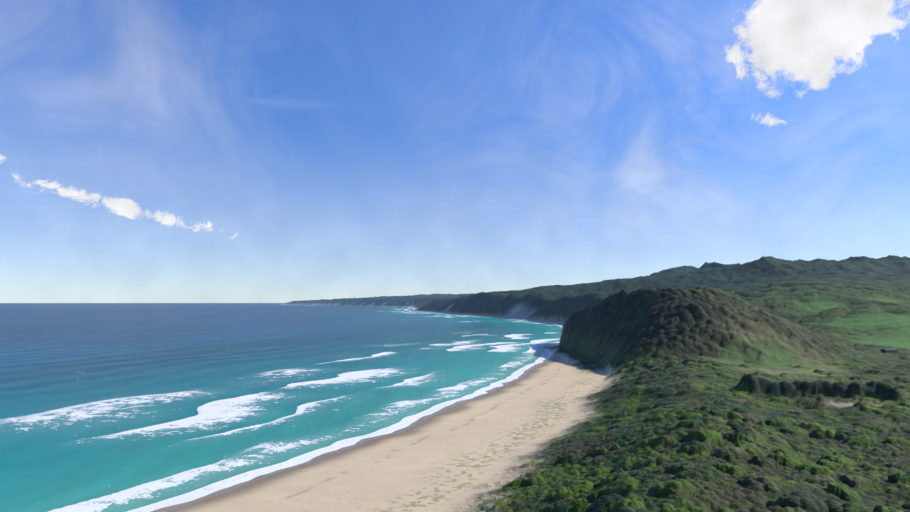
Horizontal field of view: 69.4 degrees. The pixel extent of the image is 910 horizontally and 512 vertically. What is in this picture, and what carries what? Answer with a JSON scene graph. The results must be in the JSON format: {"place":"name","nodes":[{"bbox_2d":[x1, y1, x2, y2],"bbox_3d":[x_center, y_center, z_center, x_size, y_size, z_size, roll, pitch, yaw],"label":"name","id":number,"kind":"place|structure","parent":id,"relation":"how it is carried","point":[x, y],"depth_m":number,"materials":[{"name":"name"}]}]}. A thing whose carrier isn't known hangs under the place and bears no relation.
{"place":"outdoors","nodes":[
{"label":"outdoors","id":0,"kind":"place"},
{"bbox_2d":[0,303,562,511],"bbox_3d":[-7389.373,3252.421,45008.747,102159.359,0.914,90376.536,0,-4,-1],"label":"sea","id":1,"kind":"structure","parent":0,"point":[127,407],"depth_m":572.86,"materials":[{"name":"teal liquid"}]},
{"bbox_2d":[0,0,909,302],"label":"sky","id":2,"kind":"structure","parent":0,"point":[152,151],"materials":[{"name":"blue"}]},
{"bbox_2d":[151,255,909,511],"bbox_3d":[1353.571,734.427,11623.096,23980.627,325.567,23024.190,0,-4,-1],"label":"terrain","id":3,"kind":"structure","parent":0,"point":[767,384],"depth_m":351.11,"materials":[{"name":"green plant"}]},
{"bbox_2d":[881,348,897,352],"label":"farm shed","id":4,"kind":"structure","parent":3,"relation":"on","point":[893,350],"depth_m":719.82,"materials":[{"name":"grey metal"}]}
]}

